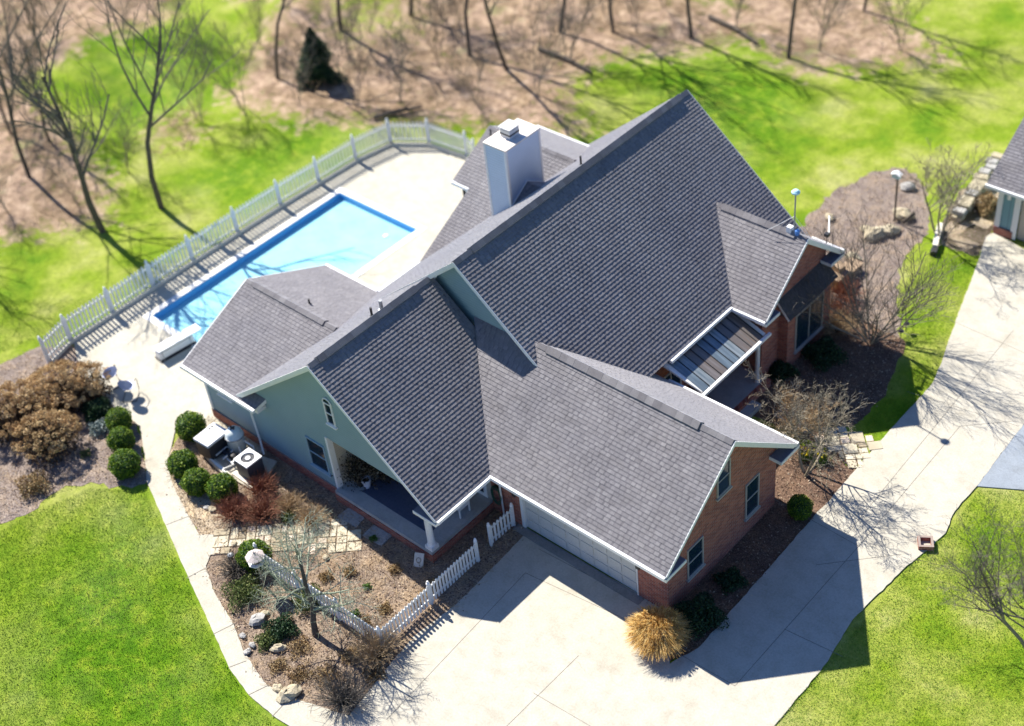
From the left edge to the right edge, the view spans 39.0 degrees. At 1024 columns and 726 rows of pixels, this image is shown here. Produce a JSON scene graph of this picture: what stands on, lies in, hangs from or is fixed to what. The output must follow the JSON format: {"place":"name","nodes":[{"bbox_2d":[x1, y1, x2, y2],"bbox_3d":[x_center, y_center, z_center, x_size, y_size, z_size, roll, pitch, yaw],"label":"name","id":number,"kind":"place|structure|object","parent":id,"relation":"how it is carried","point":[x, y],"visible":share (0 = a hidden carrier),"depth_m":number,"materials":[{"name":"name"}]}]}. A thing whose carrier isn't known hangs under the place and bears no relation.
{"place":"outdoors","nodes":[
{"label":"outdoors","id":0,"kind":"place"},
{"bbox_2d":[211,519,361,554],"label":"flagstone path","id":1,"kind":"structure","parent":0,"point":[355,535],"depth_m":51.59,"materials":[{"name":"stone"}]},
{"bbox_2d":[0,0,1023,725],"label":"lawn","id":2,"kind":"structure","parent":0,"point":[854,108],"depth_m":69.35,"materials":[{"name":"green plant"}]},
{"bbox_2d":[0,29,47,115],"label":"sapling","id":3,"kind":"object","parent":2,"relation":"on","point":[23,92],"visible":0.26,"depth_m":74.60,"materials":[{"name":"brown plant"}]},
{"bbox_2d":[0,0,58,141],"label":"bare tree","id":4,"kind":"object","parent":2,"relation":"on","point":[40,111],"visible":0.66,"depth_m":70.35,"materials":[{"name":"brown plant"}]},
{"bbox_2d":[0,0,65,101],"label":"bare tree","id":5,"kind":"object","parent":2,"relation":"on","point":[34,29],"visible":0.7,"depth_m":72.63,"materials":[{"name":"brown plant"}]},
{"bbox_2d":[0,0,87,178],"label":"bare tree","id":6,"kind":"object","parent":2,"relation":"on","point":[19,149],"visible":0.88,"depth_m":67.23,"materials":[{"name":"brown plant"}]},
{"bbox_2d":[26,140,83,202],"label":"sapling","id":7,"kind":"object","parent":2,"relation":"on","point":[50,165],"visible":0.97,"depth_m":67.96,"materials":[{"name":"brown plant"}]},
{"bbox_2d":[0,0,127,233],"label":"bare tree","id":8,"kind":"object","parent":2,"relation":"on","point":[67,136],"visible":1,"depth_m":62.27,"materials":[{"name":"brown plant"}]},
{"bbox_2d":[0,344,146,523],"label":"bed","id":9,"kind":"object","parent":2,"relation":"on","point":[98,445],"visible":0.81,"depth_m":55.62,"materials":[{"name":"brown soil"}]},
{"bbox_2d":[0,377,57,447],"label":"dried hydrangea","id":10,"kind":"object","parent":9,"relation":"on","point":[11,419],"visible":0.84,"depth_m":56.68,"materials":[{"name":"brown plant"}]},
{"bbox_2d":[13,469,52,501],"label":"leafy shrub","id":11,"kind":"object","parent":9,"relation":"on","point":[33,484],"visible":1,"depth_m":54.45,"materials":[{"name":"brown plant"}]},
{"bbox_2d":[10,407,82,467],"bbox_3d":[-17.924,2.722,55.637,2.544,1.800,2.771,27,52,33],"label":"dried hydrangea","id":12,"kind":"object","parent":9,"relation":"on","point":[51,444],"visible":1,"depth_m":55.46,"materials":[{"name":"brown plant"}]},
{"bbox_2d":[24,358,96,419],"bbox_3d":[-18.080,0.910,57.742,3.153,1.779,3.164,27,52,33],"label":"dried hydrangea","id":13,"kind":"object","parent":9,"relation":"on","point":[65,397],"visible":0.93,"depth_m":57.36,"materials":[{"name":"brown plant"}]},
{"bbox_2d":[68,360,111,403],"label":"dried hydrangea","id":14,"kind":"object","parent":9,"relation":"on","point":[98,387],"visible":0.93,"depth_m":57.65,"materials":[{"name":"brown plant"}]},
{"bbox_2d":[80,396,111,423],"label":"leafy shrub","id":15,"kind":"object","parent":9,"relation":"on","point":[97,408],"visible":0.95,"depth_m":57.17,"materials":[{"name":"green plant"}]},
{"bbox_2d":[85,417,108,439],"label":"leafy shrub","id":16,"kind":"object","parent":9,"relation":"on","point":[99,425],"visible":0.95,"depth_m":56.59,"materials":[{"name":"grey plant"}]},
{"bbox_2d":[104,406,132,430],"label":"boxwood","id":17,"kind":"object","parent":9,"relation":"on","point":[120,416],"visible":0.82,"depth_m":56.20,"materials":[{"name":"green plant"}]},
{"bbox_2d":[105,425,134,452],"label":"boxwood","id":18,"kind":"object","parent":9,"relation":"on","point":[121,436],"visible":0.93,"depth_m":55.32,"materials":[{"name":"green plant"}]},
{"bbox_2d":[107,448,141,480],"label":"boxwood","id":19,"kind":"object","parent":9,"relation":"on","point":[123,463],"visible":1,"depth_m":54.23,"materials":[{"name":"green plant"}]},
{"bbox_2d":[90,88,143,173],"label":"sapling","id":20,"kind":"object","parent":2,"relation":"on","point":[125,143],"visible":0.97,"depth_m":68.90,"materials":[{"name":"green plant"}]},
{"bbox_2d":[59,0,250,209],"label":"bare tree","id":21,"kind":"object","parent":2,"relation":"on","point":[156,192],"visible":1,"depth_m":62.65,"materials":[{"name":"brown plant"}]},
{"bbox_2d":[135,6,226,124],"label":"sapling","id":22,"kind":"object","parent":2,"relation":"on","point":[191,68],"visible":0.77,"depth_m":72.39,"materials":[{"name":"brown plant"}]},
{"bbox_2d":[74,344,348,725],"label":"walkway","id":23,"kind":"structure","parent":2,"relation":"on","point":[153,418],"depth_m":51.77,"materials":[{"name":"concrete"}]},
{"bbox_2d":[168,10,262,108],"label":"sapling","id":24,"kind":"object","parent":2,"relation":"on","point":[238,66],"visible":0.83,"depth_m":72.07,"materials":[{"name":"brown plant"}]},
{"bbox_2d":[233,0,267,43],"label":"sapling","id":25,"kind":"object","parent":2,"relation":"on","point":[252,12],"visible":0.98,"depth_m":77.71,"materials":[{"name":"green plant"}]},
{"bbox_2d":[73,146,465,453],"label":"pool deck","id":26,"kind":"structure","parent":2,"relation":"on","point":[413,184],"depth_m":64.36,"materials":[{"name":"concrete"}]},
{"bbox_2d":[153,323,200,362],"bbox_3d":[-13.854,-0.825,59.995,2.125,0.561,0.644,-33,47,-27],"label":"diving board","id":27,"kind":"object","parent":26,"relation":"on","point":[174,345],"visible":0.98,"depth_m":59.79,"materials":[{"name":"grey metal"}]},
{"bbox_2d":[37,118,474,363],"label":"pool fence","id":28,"kind":"object","parent":26,"relation":"on","point":[152,283],"visible":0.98,"depth_m":65.76,"materials":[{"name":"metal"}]},
{"bbox_2d":[142,187,426,347],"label":"swimming pool","id":29,"kind":"structure","parent":26,"relation":"in","point":[154,315],"depth_m":65.01,"materials":[{"name":"concrete"}]},
{"bbox_2d":[159,199,411,341],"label":"pool water","id":30,"kind":"structure","parent":29,"relation":"in","point":[346,237],"depth_m":64.81,"materials":[{"name":"blue liquid"}]},
{"bbox_2d":[274,0,291,78],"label":"bare tree","id":31,"kind":"object","parent":2,"relation":"on","point":[282,8],"visible":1,"depth_m":74.93,"materials":[{"name":"brown plant"}]},
{"bbox_2d":[265,25,323,104],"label":"sapling","id":32,"kind":"object","parent":2,"relation":"on","point":[303,74],"visible":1,"depth_m":72.88,"materials":[{"name":"brown plant"}]},
{"bbox_2d":[292,26,347,92],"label":"evergreen tree","id":33,"kind":"object","parent":2,"relation":"on","point":[319,71],"visible":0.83,"depth_m":74.97,"materials":[{"name":"green plant"}]},
{"bbox_2d":[310,0,368,56],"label":"sapling","id":34,"kind":"object","parent":2,"relation":"on","point":[311,9],"visible":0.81,"depth_m":76.28,"materials":[{"name":"brown plant"}]},
{"bbox_2d":[305,0,379,108],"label":"sapling","id":35,"kind":"object","parent":2,"relation":"on","point":[349,56],"visible":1,"depth_m":72.03,"materials":[{"name":"brown plant"}]},
{"bbox_2d":[169,437,522,714],"bbox_3d":[-7.757,5.608,52.345,15.561,0.100,11.298,27,52,33],"label":"front bed","id":36,"kind":"object","parent":2,"relation":"on","point":[419,619],"visible":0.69,"depth_m":49.61,"materials":[{"name":"brown soil"}]},
{"bbox_2d":[174,410,206,441],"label":"boxwood","id":37,"kind":"object","parent":36,"relation":"on","point":[190,426],"visible":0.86,"depth_m":55.40,"materials":[{"name":"green plant"}]},
{"bbox_2d":[169,447,234,534],"bbox_3d":[-11.820,4.697,53.943,1.492,0.100,5.301,-25,44,-20],"label":"gravel strip","id":38,"kind":"object","parent":36,"relation":"on","point":[204,500],"visible":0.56,"depth_m":52.97,"materials":[{"name":"gravel"}]},
{"bbox_2d":[165,448,198,478],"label":"boxwood","id":39,"kind":"object","parent":38,"relation":"on","point":[179,463],"visible":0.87,"depth_m":53.96,"materials":[{"name":"green plant"}]},
{"bbox_2d":[179,467,210,496],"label":"boxwood","id":40,"kind":"object","parent":38,"relation":"on","point":[195,480],"visible":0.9,"depth_m":53.20,"materials":[{"name":"green plant"}]},
{"bbox_2d":[203,471,239,503],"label":"boxwood","id":41,"kind":"object","parent":38,"relation":"on","point":[218,484],"visible":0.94,"depth_m":52.78,"materials":[{"name":"green plant"}]},
{"bbox_2d":[211,548,249,579],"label":"twiggy shrub","id":42,"kind":"object","parent":36,"relation":"on","point":[234,567],"visible":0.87,"depth_m":50.30,"materials":[{"name":"brown plant"}]},
{"bbox_2d":[209,486,251,525],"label":"twiggy shrub","id":43,"kind":"object","parent":36,"relation":"on","point":[231,509],"visible":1,"depth_m":52.38,"materials":[{"name":"brown plant"}]},
{"bbox_2d":[220,572,266,612],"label":"leafy shrub","id":44,"kind":"object","parent":36,"relation":"on","point":[240,590],"visible":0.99,"depth_m":49.48,"materials":[{"name":"green plant"}]},
{"bbox_2d":[216,449,276,492],"bbox_3d":[-10.261,3.722,54.713,3.471,0.120,1.609,27,52,33],"label":"equipment pad","id":45,"kind":"object","parent":36,"relation":"on","point":[270,465],"visible":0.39,"depth_m":54.42,"materials":[{"name":"concrete"}]},
{"bbox_2d":[193,422,228,459],"bbox_3d":[-11.352,2.998,54.885,0.820,0.840,1.060,25,50,31],"label":"pool heater","id":46,"kind":"object","parent":45,"relation":"on","point":[210,441],"visible":0.98,"depth_m":54.61,"materials":[{"name":"metal"}]},
{"bbox_2d":[224,425,246,452],"bbox_3d":[-10.498,2.826,54.763,0.750,1.100,0.750,27,52,33],"label":"filter tank","id":47,"kind":"object","parent":45,"relation":"on","point":[234,437],"visible":1,"depth_m":54.51,"materials":[{"name":"metal"}]},
{"bbox_2d":[233,448,265,480],"bbox_3d":[-9.750,3.829,53.787,0.760,0.880,0.760,27,52,33],"label":"air conditioner","id":48,"kind":"object","parent":45,"relation":"on","point":[248,462],"visible":1,"depth_m":53.54,"materials":[{"name":"grey metal"}]},
{"bbox_2d":[235,538,272,572],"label":"boxwood","id":49,"kind":"object","parent":36,"relation":"on","point":[245,548],"visible":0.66,"depth_m":50.17,"materials":[{"name":"green plant"}]},
{"bbox_2d":[245,549,264,585],"bbox_3d":[-8.669,7.037,49.444,0.628,1.740,0.628,9,44,18],"label":"birdhouse","id":50,"kind":"object","parent":36,"relation":"on","point":[249,560],"visible":0.78,"depth_m":48.99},
{"bbox_2d":[240,465,279,499],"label":"twiggy shrub","id":51,"kind":"object","parent":36,"relation":"on","point":[265,483],"visible":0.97,"depth_m":53.20,"materials":[{"name":"brown plant"}]},
{"bbox_2d":[237,487,286,525],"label":"twiggy shrub","id":52,"kind":"object","parent":36,"relation":"on","point":[260,512],"visible":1,"depth_m":52.22,"materials":[{"name":"brown plant"}]},
{"bbox_2d":[253,630,281,652],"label":"leafy shrub","id":53,"kind":"object","parent":36,"relation":"on","point":[264,639],"visible":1,"depth_m":47.91,"materials":[{"name":"green plant"}]},
{"bbox_2d":[261,611,300,643],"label":"leafy shrub","id":54,"kind":"object","parent":36,"relation":"on","point":[284,626],"visible":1,"depth_m":48.17,"materials":[{"name":"green plant"}]},
{"bbox_2d":[275,684,301,702],"bbox_3d":[-7.153,10.609,46.329,0.902,0.479,0.560,-30,46,-24],"label":"rock","id":55,"kind":"object","parent":36,"relation":"on","point":[288,693],"visible":1,"depth_m":46.17,"materials":[{"name":"stone"}]},
{"bbox_2d":[272,487,306,518],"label":"twiggy shrub","id":56,"kind":"object","parent":36,"relation":"on","point":[291,504],"visible":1,"depth_m":52.47,"materials":[{"name":"brown plant"}]},
{"bbox_2d":[291,500,330,528],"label":"twiggy shrub","id":57,"kind":"object","parent":36,"relation":"on","point":[307,511],"visible":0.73,"depth_m":51.90,"materials":[{"name":"brown plant"}]},
{"bbox_2d":[247,504,382,641],"bbox_3d":[-6.826,7.067,46.759,3.950,5.157,5.229,-21,43,-16],"label":"bare tree","id":58,"kind":"object","parent":36,"relation":"on","point":[309,600],"visible":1,"depth_m":46.66,"materials":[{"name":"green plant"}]},
{"bbox_2d":[306,656,375,720],"bbox_3d":[-5.460,10.287,45.662,2.502,1.304,2.478,27,52,33],"label":"twiggy shrub","id":59,"kind":"object","parent":36,"relation":"on","point":[341,697],"visible":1,"depth_m":45.73,"materials":[{"name":"brown plant"}]},
{"bbox_2d":[253,538,479,645],"bbox_3d":[-5.137,7.786,48.571,7.833,1.250,3.828,-2,41,6],"label":"picket fence","id":60,"kind":"object","parent":36,"relation":"on","point":[430,595],"visible":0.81,"depth_m":48.38,"materials":[{"name":"paint"}]},
{"bbox_2d":[340,615,412,671],"bbox_3d":[-4.428,9.143,46.811,2.520,1.309,2.399,27,52,33],"label":"twiggy shrub","id":61,"kind":"object","parent":36,"relation":"on","point":[377,653],"visible":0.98,"depth_m":46.93,"materials":[{"name":"brown plant"}]},
{"bbox_2d":[486,502,515,546],"bbox_3d":[-0.374,5.646,50.339,0.135,1.250,1.305,28,52,34],"label":"picket fence","id":62,"kind":"object","parent":36,"relation":"on","point":[491,537],"visible":1,"depth_m":50.32,"materials":[{"name":"paint"}]},
{"bbox_2d":[368,9,426,103],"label":"sapling","id":63,"kind":"object","parent":2,"relation":"on","point":[394,43],"visible":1,"depth_m":71.14,"materials":[{"name":"brown plant"}]},
{"bbox_2d":[410,0,458,66],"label":"sapling","id":64,"kind":"object","parent":2,"relation":"on","point":[435,21],"visible":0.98,"depth_m":73.86,"materials":[{"name":"brown plant"}]},
{"bbox_2d":[433,43,494,103],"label":"sapling","id":65,"kind":"object","parent":2,"relation":"on","point":[464,77],"visible":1,"depth_m":71.14,"materials":[{"name":"brown plant"}]},
{"bbox_2d":[0,0,958,234],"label":"woodland brush","id":66,"kind":"object","parent":2,"relation":"on","point":[671,38],"visible":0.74,"depth_m":74.48,"materials":[{"name":"brown plant"}]},
{"bbox_2d":[483,0,508,70],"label":"bare tree","id":67,"kind":"object","parent":2,"relation":"on","point":[503,61],"visible":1,"depth_m":73.00,"materials":[{"name":"brown plant"}]},
{"bbox_2d":[0,166,997,712],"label":"leaf litter","id":68,"kind":"object","parent":2,"relation":"on","point":[490,511],"visible":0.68,"depth_m":52.18,"materials":[{"name":"brown plant"}]},
{"bbox_2d":[179,89,844,610],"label":"house","id":69,"kind":"structure","parent":2,"relation":"on","point":[557,337],"depth_m":50.70,"materials":[{"name":"grey"}]},
{"bbox_2d":[305,435,330,477],"bbox_3d":[-7.018,3.368,52.153,1.100,1.490,0.090,27,52,33],"label":"window","id":70,"kind":"structure","parent":69,"relation":"in","point":[317,453],"depth_m":52.18,"materials":[{"name":"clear glass"}]},
{"bbox_2d":[331,452,379,491],"bbox_3d":[-5.584,3.794,52.126,1.707,1.827,1.825,27,52,33],"label":"potted shrub","id":71,"kind":"object","parent":69,"relation":"on","point":[358,471],"visible":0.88,"depth_m":51.96,"materials":[{"name":"green plant"}]},
{"bbox_2d":[363,478,448,530],"bbox_3d":[-3.430,4.708,51.943,3.400,0.010,2.200,27,52,33],"label":"outdoor rug","id":72,"kind":"object","parent":69,"relation":"on","point":[399,499],"visible":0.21,"depth_m":51.85,"materials":[{"name":"fabric"}]},
{"bbox_2d":[519,498,638,595],"bbox_3d":[2.238,5.851,48.784,5.160,2.300,0.150,27,52,33],"label":"garage door","id":73,"kind":"structure","parent":69,"relation":"in","point":[620,569],"depth_m":49.05,"materials":[{"name":"paint"}]},
{"bbox_2d":[686,535,705,582],"bbox_3d":[6.011,6.392,47.224,0.090,1.460,0.960,27,52,33],"label":"window","id":74,"kind":"structure","parent":69,"relation":"in","point":[695,554],"depth_m":47.27,"materials":[{"name":"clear glass"}]},
{"bbox_2d":[715,457,732,501],"bbox_3d":[6.819,3.732,46.441,0.090,1.400,0.820,27,52,33],"label":"window","id":75,"kind":"structure","parent":69,"relation":"in","point":[723,485],"depth_m":46.56,"materials":[{"name":"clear glass"}]},
{"bbox_2d":[744,472,760,521],"bbox_3d":[8.127,4.523,48.782,0.090,1.700,0.880,27,52,33],"label":"window","id":76,"kind":"structure","parent":69,"relation":"in","point":[752,488],"depth_m":48.81,"materials":[{"name":"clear glass"}]},
{"bbox_2d":[793,290,823,354],"bbox_3d":[11.438,-1.565,55.539,0.090,1.870,2.000,27,52,33],"label":"window","id":77,"kind":"structure","parent":69,"relation":"in","point":[805,324],"depth_m":55.58,"materials":[{"name":"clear glass"}]},
{"bbox_2d":[496,0,582,95],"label":"sapling","id":78,"kind":"object","parent":2,"relation":"on","point":[552,49],"visible":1,"depth_m":70.78,"materials":[{"name":"brown plant"}]},
{"bbox_2d":[526,0,608,58],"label":"sapling","id":79,"kind":"object","parent":2,"relation":"on","point":[584,14],"visible":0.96,"depth_m":73.45,"materials":[{"name":"brown plant"}]},
{"bbox_2d":[337,406,815,546],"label":"stepping stones","id":80,"kind":"object","parent":2,"relation":"on","point":[381,536],"visible":0.59,"depth_m":51.70,"materials":[{"name":"stone"}]},
{"bbox_2d":[670,445,851,660],"bbox_3d":[7.863,6.159,49.513,3.138,0.100,11.034,27,52,33],"label":"garden bed","id":81,"kind":"object","parent":2,"relation":"on","point":[777,544],"visible":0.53,"depth_m":49.61,"materials":[{"name":"brown soil"}]},
{"bbox_2d":[673,591,729,640],"bbox_3d":[6.079,8.098,46.876,1.583,0.811,1.623,-20,43,-14],"label":"leafy shrub","id":82,"kind":"object","parent":81,"relation":"on","point":[699,612],"visible":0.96,"depth_m":46.74,"materials":[{"name":"green plant"}]},
{"bbox_2d":[712,565,748,595],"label":"leafy shrub","id":83,"kind":"object","parent":81,"relation":"on","point":[731,577],"visible":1,"depth_m":47.94,"materials":[{"name":"green plant"}]},
{"bbox_2d":[787,494,813,520],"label":"boxwood","id":84,"kind":"object","parent":81,"relation":"on","point":[800,506],"visible":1,"depth_m":49.65,"materials":[{"name":"green plant"}]},
{"bbox_2d":[742,357,872,494],"bbox_3d":[9.938,2.119,50.316,5.193,4.800,4.105,27,52,33],"label":"bare tree","id":85,"kind":"object","parent":81,"relation":"on","point":[820,448],"visible":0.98,"depth_m":49.62,"materials":[{"name":"brown plant"}]},
{"bbox_2d":[754,300,904,472],"bbox_3d":[12.601,0.702,55.079,6.034,0.100,7.909,27,52,33],"label":"court bed","id":86,"kind":"object","parent":2,"relation":"on","point":[833,370],"visible":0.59,"depth_m":55.14,"materials":[{"name":"brown soil"}]},
{"bbox_2d":[768,359,799,382],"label":"leafy shrub","id":87,"kind":"object","parent":86,"relation":"on","point":[781,369],"visible":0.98,"depth_m":55.34,"materials":[{"name":"green plant"}]},
{"bbox_2d":[764,378,844,439],"bbox_3d":[10.363,1.931,52.380,3.326,2.285,2.450,-19,43,-14],"label":"bare shrub","id":88,"kind":"object","parent":86,"relation":"on","point":[809,416],"visible":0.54,"depth_m":52.28,"materials":[{"name":"brown plant"}]},
{"bbox_2d":[800,336,848,374],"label":"leafy shrub","id":89,"kind":"object","parent":86,"relation":"on","point":[817,352],"visible":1,"depth_m":55.66,"materials":[{"name":"green plant"}]},
{"bbox_2d":[819,307,861,339],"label":"twiggy shrub","id":90,"kind":"object","parent":86,"relation":"on","point":[837,324],"visible":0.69,"depth_m":56.80,"materials":[{"name":"brown plant"}]},
{"bbox_2d":[814,426,882,468],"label":"court flagstones","id":91,"kind":"object","parent":86,"relation":"on","point":[851,448],"visible":0.84,"depth_m":52.33,"materials":[{"name":"stone"}]},
{"bbox_2d":[786,203,971,344],"bbox_3d":[13.715,-2.920,54.669,7.003,5.943,6.290,6,43,14],"label":"bare shrub","id":92,"kind":"object","parent":86,"relation":"on","point":[868,323],"visible":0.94,"depth_m":54.48,"materials":[{"name":"brown plant"}]},
{"bbox_2d":[804,0,858,50],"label":"sapling","id":93,"kind":"object","parent":2,"relation":"on","point":[826,25],"visible":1,"depth_m":71.63,"materials":[{"name":"brown plant"}]},
{"bbox_2d":[800,167,929,337],"bbox_3d":[14.641,-4.895,61.179,5.445,0.100,12.429,10,44,18],"label":"bed","id":94,"kind":"object","parent":2,"relation":"on","point":[858,191],"visible":0.59,"depth_m":62.37,"materials":[{"name":"brown soil"}]},
{"bbox_2d":[831,257,863,289],"bbox_3d":[13.587,-3.833,59.406,0.856,0.850,1.883,27,52,33],"label":"rock","id":95,"kind":"object","parent":94,"relation":"on","point":[846,265],"visible":0.44,"depth_m":59.07,"materials":[{"name":"beige stone"}]},
{"bbox_2d":[876,0,933,50],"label":"sapling","id":96,"kind":"object","parent":2,"relation":"on","point":[896,32],"visible":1,"depth_m":71.60,"materials":[{"name":"brown plant"}]},
{"bbox_2d":[897,137,995,238],"bbox_3d":[17.711,-6.673,59.245,4.105,4.800,5.194,8,43,16],"label":"bare tree","id":97,"kind":"object","parent":2,"relation":"on","point":[950,187],"visible":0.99,"depth_m":59.34,"materials":[{"name":"brown plant"}]},
{"bbox_2d":[902,490,1023,647],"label":"bare shrub","id":98,"kind":"object","parent":2,"relation":"on","point":[996,598],"visible":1,"depth_m":41.95,"materials":[{"name":"brown plant"}]},
{"bbox_2d":[941,181,998,255],"bbox_3d":[20.346,-6.981,62.757,2.251,0.100,7.828,15,46,24],"label":"neighbor bed","id":99,"kind":"object","parent":2,"relation":"on","point":[969,223],"visible":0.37,"depth_m":61.33,"materials":[{"name":"beige soil"}]},
{"bbox_2d":[951,152,1002,221],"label":"stone wall","id":100,"kind":"structure","parent":2,"relation":"on","point":[988,171],"depth_m":62.73,"materials":[{"name":"stone"}]},
{"bbox_2d":[972,191,997,216],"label":"leafy shrub","id":101,"kind":"object","parent":2,"relation":"on","point":[986,201],"visible":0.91,"depth_m":61.97,"materials":[{"name":"beige plant"}]},
{"bbox_2d":[985,118,1023,240],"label":"neighbor garage","id":102,"kind":"structure","parent":2,"relation":"on","point":[1007,183],"depth_m":59.23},
{"bbox_2d":[620,602,694,661],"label":"ornamental grass","id":103,"kind":"object","parent":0,"point":[655,631],"depth_m":45.85,"materials":[{"name":"plant"}]},
{"bbox_2d":[346,233,1023,725],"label":"driveway","id":104,"kind":"structure","parent":0,"point":[528,635],"depth_m":47.62,"materials":[{"name":"concrete"}]},
{"bbox_2d":[166,319,1023,725],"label":"control joint lines","id":105,"kind":"object","parent":104,"relation":"on","point":[678,653],"visible":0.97,"depth_m":48.47,"materials":[{"name":"concrete"}]},
{"bbox_2d":[977,424,1023,489],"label":"neighbor road","id":106,"kind":"structure","parent":0,"point":[1006,471],"depth_m":50.80,"materials":[{"name":"concrete"}]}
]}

